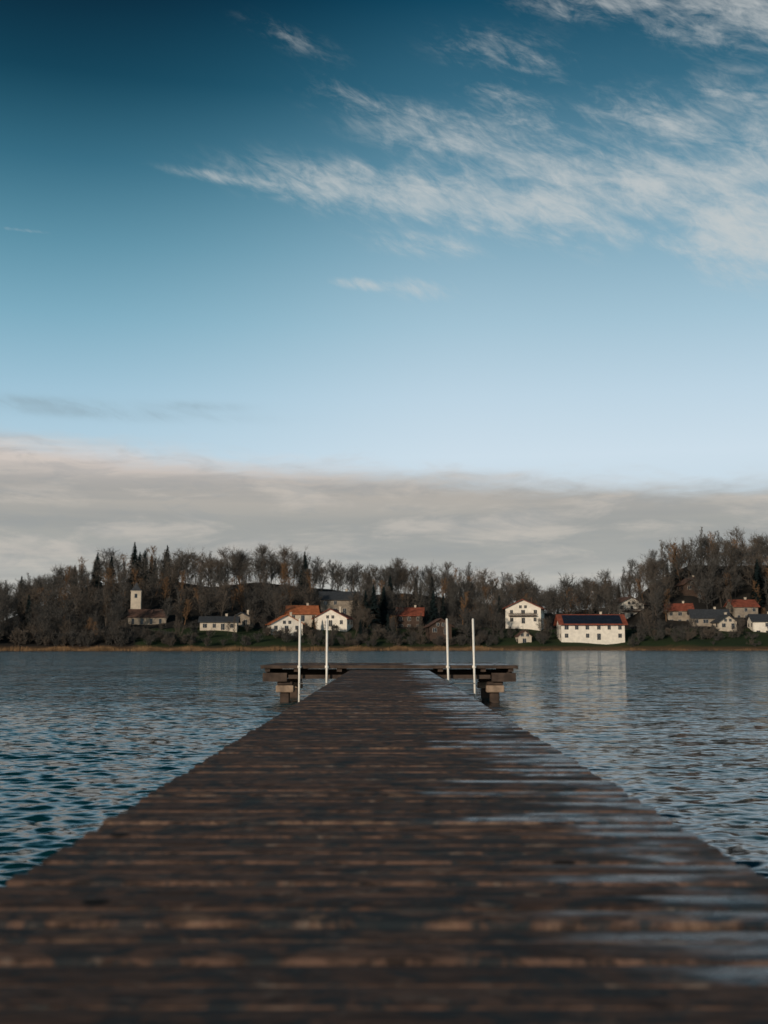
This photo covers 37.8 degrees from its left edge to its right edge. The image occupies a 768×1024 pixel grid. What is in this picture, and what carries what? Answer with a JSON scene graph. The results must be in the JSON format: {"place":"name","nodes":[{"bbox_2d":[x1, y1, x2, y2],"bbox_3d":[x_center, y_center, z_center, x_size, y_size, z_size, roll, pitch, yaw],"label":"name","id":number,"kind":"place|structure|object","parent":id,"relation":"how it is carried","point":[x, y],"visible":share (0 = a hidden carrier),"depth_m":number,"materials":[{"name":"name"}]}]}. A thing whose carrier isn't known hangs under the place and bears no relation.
{"place":"outdoors","nodes":[
{"label":"outdoors","id":0,"kind":"place"},
{"bbox_2d":[0,650,767,886],"bbox_3d":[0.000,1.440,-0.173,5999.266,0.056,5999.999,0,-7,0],"label":"lake water","id":1,"kind":"structure","parent":0,"point":[91,741],"depth_m":21.36,"materials":[{"name":"teal liquid"}]},
{"bbox_2d":[0,663,767,1023],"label":"wooden pier","id":2,"kind":"structure","parent":1,"relation":"in","point":[388,843],"depth_m":2.84,"materials":[{"name":"brown wood"}]},
{"bbox_2d":[298,618,328,701],"bbox_3d":[-1.815,4.105,28.654,0.800,2.750,0.100,0,-7,0],"label":"swimming ladder","id":3,"kind":"object","parent":2,"relation":"attached to","point":[299,661],"visible":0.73,"depth_m":28.67,"materials":[{"name":"metal"}]},
{"bbox_2d":[446,618,475,698],"bbox_3d":[1.975,4.103,28.637,0.777,2.750,0.100,0,-7,0],"label":"swimming ladder","id":4,"kind":"object","parent":2,"relation":"attached to","point":[473,666],"visible":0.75,"depth_m":28.66,"materials":[{"name":"metal"}]},
{"bbox_2d":[0,565,767,650],"bbox_3d":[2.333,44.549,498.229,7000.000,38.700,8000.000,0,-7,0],"label":"terrain","id":5,"kind":"structure","parent":0,"point":[648,642],"depth_m":374.40,"materials":[{"name":"green plant"}]},
{"bbox_2d":[136,553,141,582],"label":"spruce tree","id":6,"kind":"object","parent":5,"relation":"on","point":[139,559],"visible":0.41,"depth_m":430.91,"materials":[{"name":"green plant"}]},
{"bbox_2d":[127,582,167,624],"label":"village church","id":7,"kind":"structure","parent":5,"relation":"on","point":[137,615],"depth_m":376.43,"materials":[{"name":"white paint"}]},
{"bbox_2d":[132,619,160,623],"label":"church windows","id":8,"kind":"structure","parent":7,"relation":"in","point":[132,619],"depth_m":374.37,"materials":[{"name":"black glass"}]},
{"bbox_2d":[156,597,176,625],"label":"bare tree","id":9,"kind":"object","parent":5,"relation":"on","point":[168,601],"visible":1,"depth_m":371.19,"materials":[{"name":"brown plant"}]},
{"bbox_2d":[162,545,171,579],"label":"spruce tree","id":10,"kind":"object","parent":5,"relation":"on","point":[166,559],"visible":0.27,"depth_m":437.26,"materials":[{"name":"green plant"}]},
{"bbox_2d":[171,582,197,614],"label":"bare tree","id":11,"kind":"object","parent":5,"relation":"on","point":[189,593],"visible":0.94,"depth_m":381.40,"materials":[{"name":"brown plant"}]},
{"bbox_2d":[198,614,240,631],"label":"bungalow","id":12,"kind":"object","parent":5,"relation":"on","point":[212,622],"visible":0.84,"depth_m":366.60,"materials":[{"name":"paint"}]},
{"bbox_2d":[203,624,237,629],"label":"windows","id":13,"kind":"structure","parent":12,"relation":"in","point":[204,625],"depth_m":366.33,"materials":[{"name":"grey glass"}]},
{"bbox_2d":[224,621,232,631],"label":"bare tree","id":14,"kind":"object","parent":5,"relation":"on","point":[228,627],"visible":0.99,"depth_m":360.41,"materials":[{"name":"brown plant"}]},
{"bbox_2d":[236,610,255,626],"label":"bungalow","id":15,"kind":"object","parent":5,"relation":"on","point":[244,617],"visible":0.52,"depth_m":379.01,"materials":[{"name":"paint"}]},
{"bbox_2d":[267,615,302,635],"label":"walls","id":16,"kind":"structure","parent":5,"relation":"on","point":[286,618],"depth_m":368.11,"materials":[{"name":"white paint"}]},
{"bbox_2d":[265,614,303,624],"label":"roof","id":17,"kind":"structure","parent":16,"relation":"on","point":[278,618],"depth_m":368.64,"materials":[{"name":"orange tile"}]},
{"bbox_2d":[274,621,298,630],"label":"windows","id":18,"kind":"structure","parent":16,"relation":"attached to","point":[286,627],"depth_m":367.84,"materials":[{"name":"grey glass"}]},
{"bbox_2d":[288,614,317,626],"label":"walls","id":19,"kind":"structure","parent":5,"relation":"on","point":[308,617],"depth_m":384.25,"materials":[{"name":"beige paint"}]},
{"bbox_2d":[284,605,319,614],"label":"roof","id":20,"kind":"structure","parent":19,"relation":"on","point":[303,609],"depth_m":386.48,"materials":[{"name":"orange tile"}]},
{"bbox_2d":[292,615,314,620],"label":"windows","id":21,"kind":"structure","parent":19,"relation":"attached to","point":[302,617],"depth_m":384.01,"materials":[{"name":"grey glass"}]},
{"bbox_2d":[302,622,311,637],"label":"bare tree","id":22,"kind":"object","parent":5,"relation":"on","point":[306,625],"visible":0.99,"depth_m":364.63,"materials":[{"name":"brown plant"}]},
{"bbox_2d":[315,610,352,631],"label":"walls","id":23,"kind":"structure","parent":5,"relation":"on","point":[321,623],"depth_m":377.56,"materials":[{"name":"white paint"}]},
{"bbox_2d":[311,609,352,619],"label":"roof","id":24,"kind":"structure","parent":23,"relation":"on","point":[342,614],"depth_m":378.55,"materials":[{"name":"red tile"}]},
{"bbox_2d":[326,615,351,625],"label":"windows","id":25,"kind":"structure","parent":23,"relation":"attached to","point":[330,621],"depth_m":377.38,"materials":[{"name":"grey glass"}]},
{"bbox_2d":[320,600,358,615],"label":"walls","id":26,"kind":"structure","parent":5,"relation":"on","point":[341,603],"depth_m":407.85,"materials":[{"name":"beige paint"}]},
{"bbox_2d":[320,601,353,613],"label":"windows","id":27,"kind":"structure","parent":26,"relation":"attached to","point":[335,603],"depth_m":407.77,"materials":[{"name":"grey glass"}]},
{"bbox_2d":[318,591,360,600],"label":"roof","id":28,"kind":"structure","parent":26,"relation":"on","point":[333,595],"depth_m":410.65,"materials":[{"name":"stone"}]},
{"bbox_2d":[358,607,370,625],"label":"bare tree","id":29,"kind":"object","parent":5,"relation":"on","point":[363,614],"visible":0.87,"depth_m":382.39,"materials":[{"name":"brown plant"}]},
{"bbox_2d":[361,590,369,626],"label":"spruce tree","id":30,"kind":"object","parent":5,"relation":"on","point":[366,605],"visible":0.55,"depth_m":390.17,"materials":[{"name":"green plant"}]},
{"bbox_2d":[365,584,381,628],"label":"spruce tree","id":31,"kind":"object","parent":5,"relation":"on","point":[374,608],"visible":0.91,"depth_m":385.92,"materials":[{"name":"green plant"}]},
{"bbox_2d":[0,645,765,650],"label":"reed bed","id":32,"kind":"object","parent":5,"relation":"on","point":[187,648],"visible":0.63,"depth_m":341.83,"materials":[{"name":"brown plant"}]},
{"bbox_2d":[0,526,767,644],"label":"hillside forest","id":33,"kind":"object","parent":5,"relation":"on","point":[39,594],"visible":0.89,"depth_m":418.53,"materials":[{"name":"brown plant"}]},
{"bbox_2d":[0,615,767,646],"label":"shoreline shrubs","id":34,"kind":"object","parent":5,"relation":"on","point":[47,636],"visible":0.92,"depth_m":355.61,"materials":[{"name":"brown plant"}]},
{"bbox_2d":[378,587,390,627],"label":"spruce tree","id":35,"kind":"object","parent":5,"relation":"on","point":[383,613],"visible":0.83,"depth_m":392.90,"materials":[{"name":"green plant"}]},
{"bbox_2d":[386,620,397,632],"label":"bare tree","id":36,"kind":"object","parent":5,"relation":"on","point":[392,623],"visible":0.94,"depth_m":369.91,"materials":[{"name":"brown plant"}]},
{"bbox_2d":[397,616,422,626],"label":"walls","id":37,"kind":"structure","parent":5,"relation":"on","point":[405,622],"depth_m":398.72,"materials":[{"name":"beige paint"}]},
{"bbox_2d":[395,607,424,616],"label":"roof","id":38,"kind":"structure","parent":37,"relation":"on","point":[413,611],"depth_m":400.91,"materials":[{"name":"red tile"}]},
{"bbox_2d":[399,617,422,626],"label":"windows","id":39,"kind":"structure","parent":37,"relation":"attached to","point":[408,619],"depth_m":398.66,"materials":[{"name":"grey glass"}]},
{"bbox_2d":[426,590,439,623],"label":"spruce tree","id":40,"kind":"object","parent":5,"relation":"on","point":[433,612],"visible":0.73,"depth_m":392.01,"materials":[{"name":"green plant"}]},
{"bbox_2d":[423,618,453,641],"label":"timber barn","id":41,"kind":"structure","parent":5,"relation":"on","point":[435,627],"depth_m":371.44,"materials":[{"name":"brown wood"}]},
{"bbox_2d":[426,623,445,633],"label":"windows","id":42,"kind":"structure","parent":41,"relation":"in","point":[437,624],"depth_m":371.46,"materials":[{"name":"grey glass"}]},
{"bbox_2d":[453,607,477,639],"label":"bare tree","id":43,"kind":"object","parent":5,"relation":"on","point":[467,614],"visible":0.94,"depth_m":367.76,"materials":[{"name":"brown plant"}]},
{"bbox_2d":[472,598,494,628],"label":"bare tree","id":44,"kind":"object","parent":5,"relation":"on","point":[482,618],"visible":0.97,"depth_m":375.89,"materials":[{"name":"brown plant"}]},
{"bbox_2d":[484,610,505,632],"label":"bare tree","id":45,"kind":"object","parent":5,"relation":"on","point":[499,619],"visible":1,"depth_m":373.95,"materials":[{"name":"brown plant"}]},
{"bbox_2d":[514,630,532,642],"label":"garden cottage","id":46,"kind":"structure","parent":5,"relation":"on","point":[522,636],"depth_m":365.59,"materials":[{"name":"white paint"}]},
{"bbox_2d":[516,633,528,642],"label":"windows","id":47,"kind":"structure","parent":46,"relation":"in","point":[522,635],"depth_m":365.43,"materials":[{"name":"grey glass"}]},
{"bbox_2d":[503,597,546,630],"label":"gabled villa","id":48,"kind":"object","parent":5,"relation":"on","point":[522,614],"visible":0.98,"depth_m":394.92,"materials":[{"name":"white paint"}]},
{"bbox_2d":[510,605,543,623],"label":"windows","id":49,"kind":"structure","parent":48,"relation":"in","point":[520,606],"depth_m":394.93,"materials":[{"name":"grey glass"}]},
{"bbox_2d":[538,615,552,639],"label":"bare tree","id":50,"kind":"object","parent":5,"relation":"on","point":[549,622],"visible":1,"depth_m":373.29,"materials":[{"name":"brown plant"}]},
{"bbox_2d":[548,573,587,613],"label":"bare tree","id":51,"kind":"object","parent":5,"relation":"on","point":[566,590],"visible":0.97,"depth_m":403.96,"materials":[{"name":"brown plant"}]},
{"bbox_2d":[553,612,627,643],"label":"white farmhouse","id":52,"kind":"object","parent":5,"relation":"on","point":[600,628],"visible":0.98,"depth_m":371.66,"materials":[{"name":"white paint"}]},
{"bbox_2d":[560,625,621,639],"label":"windows","id":53,"kind":"structure","parent":52,"relation":"in","point":[566,627],"depth_m":371.64,"materials":[{"name":"grey glass"}]},
{"bbox_2d":[608,598,643,618],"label":"walls","id":54,"kind":"structure","parent":5,"relation":"on","point":[625,604],"depth_m":423.73,"materials":[{"name":"white paint"}]},
{"bbox_2d":[616,596,645,604],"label":"roof","id":55,"kind":"structure","parent":54,"relation":"on","point":[622,599],"depth_m":425.45,"materials":[{"name":"brown tile"}]},
{"bbox_2d":[621,601,640,616],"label":"windows","id":56,"kind":"structure","parent":54,"relation":"attached to","point":[631,607],"depth_m":423.78,"materials":[{"name":"grey glass"}]},
{"bbox_2d":[622,595,641,611],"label":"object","id":57,"kind":"object","parent":54,"relation":"on","point":[631,610],"visible":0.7,"depth_m":422.50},
{"bbox_2d":[638,615,651,630],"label":"bare tree","id":58,"kind":"object","parent":5,"relation":"on","point":[642,617],"visible":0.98,"depth_m":382.03,"materials":[{"name":"brown plant"}]},
{"bbox_2d":[643,558,668,591],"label":"bare tree","id":59,"kind":"object","parent":5,"relation":"on","point":[652,569],"visible":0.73,"depth_m":430.04,"materials":[{"name":"brown plant"}]},
{"bbox_2d":[662,563,672,591],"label":"spruce tree","id":60,"kind":"object","parent":5,"relation":"on","point":[668,577],"visible":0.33,"depth_m":439.39,"materials":[{"name":"plant"}]},
{"bbox_2d":[668,543,684,581],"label":"bare tree","id":61,"kind":"object","parent":5,"relation":"on","point":[674,548],"visible":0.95,"depth_m":442.56,"materials":[{"name":"brown plant"}]},
{"bbox_2d":[666,611,688,620],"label":"walls","id":62,"kind":"structure","parent":5,"relation":"on","point":[676,617],"depth_m":407.54,"materials":[{"name":"beige paint"}]},
{"bbox_2d":[666,612,688,620],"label":"windows","id":63,"kind":"structure","parent":62,"relation":"attached to","point":[671,613],"depth_m":407.50,"materials":[{"name":"grey glass"}]},
{"bbox_2d":[663,603,693,610],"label":"roof","id":64,"kind":"structure","parent":62,"relation":"on","point":[680,606],"depth_m":409.69,"materials":[{"name":"red tile"}]},
{"bbox_2d":[677,578,704,599],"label":"walls","id":65,"kind":"structure","parent":5,"relation":"on","point":[685,591],"depth_m":430.91,"materials":[{"name":"beige paint"}]},
{"bbox_2d":[675,577,700,585],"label":"roof","id":66,"kind":"structure","parent":65,"relation":"on","point":[681,582],"depth_m":434.86,"materials":[{"name":"brown tile"}]},
{"bbox_2d":[678,582,700,597],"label":"windows","id":67,"kind":"structure","parent":65,"relation":"attached to","point":[689,587],"depth_m":430.93,"materials":[{"name":"grey glass"}]},
{"bbox_2d":[688,618,697,633],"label":"bare tree","id":68,"kind":"object","parent":5,"relation":"on","point":[694,621],"visible":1,"depth_m":385.25,"materials":[{"name":"brown plant"}]},
{"bbox_2d":[683,533,717,572],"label":"bare tree","id":69,"kind":"object","parent":5,"relation":"on","point":[702,546],"visible":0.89,"depth_m":444.30,"materials":[{"name":"brown plant"}]},
{"bbox_2d":[689,616,713,626],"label":"walls","id":70,"kind":"structure","parent":5,"relation":"on","point":[700,622],"depth_m":399.45,"materials":[{"name":"beige paint"}]},
{"bbox_2d":[687,609,730,618],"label":"roof","id":71,"kind":"structure","parent":70,"relation":"on","point":[704,613],"depth_m":401.56,"materials":[{"name":"tile"}]},
{"bbox_2d":[713,530,720,567],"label":"bare tree","id":72,"kind":"object","parent":5,"relation":"on","point":[718,544],"visible":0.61,"depth_m":451.13,"materials":[{"name":"brown plant"}]},
{"bbox_2d":[712,616,736,631],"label":"walls","id":73,"kind":"structure","parent":5,"relation":"on","point":[726,628],"depth_m":393.56,"materials":[{"name":"beige paint"}]},
{"bbox_2d":[712,619,734,628],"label":"windows","id":74,"kind":"structure","parent":73,"relation":"attached to","point":[724,624],"depth_m":393.63,"materials":[{"name":"grey glass"}]},
{"bbox_2d":[710,614,738,622],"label":"roof","id":75,"kind":"structure","parent":73,"relation":"on","point":[719,618],"depth_m":394.76,"materials":[{"name":"stone"}]},
{"bbox_2d":[716,538,744,572],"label":"bare tree","id":76,"kind":"object","parent":5,"relation":"on","point":[726,547],"visible":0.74,"depth_m":445.84,"materials":[{"name":"brown plant"}]},
{"bbox_2d":[730,617,745,632],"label":"bare tree","id":77,"kind":"object","parent":5,"relation":"on","point":[741,622],"visible":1,"depth_m":383.31,"materials":[{"name":"brown plant"}]},
{"bbox_2d":[726,602,757,617],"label":"walls","id":78,"kind":"structure","parent":5,"relation":"on","point":[738,611],"depth_m":417.42,"materials":[{"name":"beige paint"}]},
{"bbox_2d":[724,599,759,606],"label":"roof","id":79,"kind":"structure","parent":78,"relation":"on","point":[742,603],"depth_m":419.55,"materials":[{"name":"red tile"}]},
{"bbox_2d":[731,608,755,617],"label":"windows","id":80,"kind":"structure","parent":78,"relation":"attached to","point":[746,609],"depth_m":417.47,"materials":[{"name":"grey glass"}]},
{"bbox_2d":[739,549,767,585],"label":"bare tree","id":81,"kind":"object","parent":5,"relation":"on","point":[754,562],"visible":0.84,"depth_m":439.26,"materials":[{"name":"brown plant"}]},
{"bbox_2d":[747,618,767,631],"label":"walls","id":82,"kind":"structure","parent":5,"relation":"on","point":[760,626],"depth_m":395.20,"materials":[{"name":"white paint"}]},
{"bbox_2d":[745,614,767,621],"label":"roof","id":83,"kind":"structure","parent":82,"relation":"on","point":[758,617],"depth_m":397.49,"materials":[{"name":"stone"}]},
{"bbox_2d":[748,623,767,632],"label":"windows","id":84,"kind":"structure","parent":82,"relation":"attached to","point":[766,624],"depth_m":394.93,"materials":[{"name":"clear glass"}]},
{"bbox_2d":[0,0,767,618],"label":"sky","id":85,"kind":"structure","parent":0,"point":[482,283],"materials":[{"name":"blue"}]}
]}

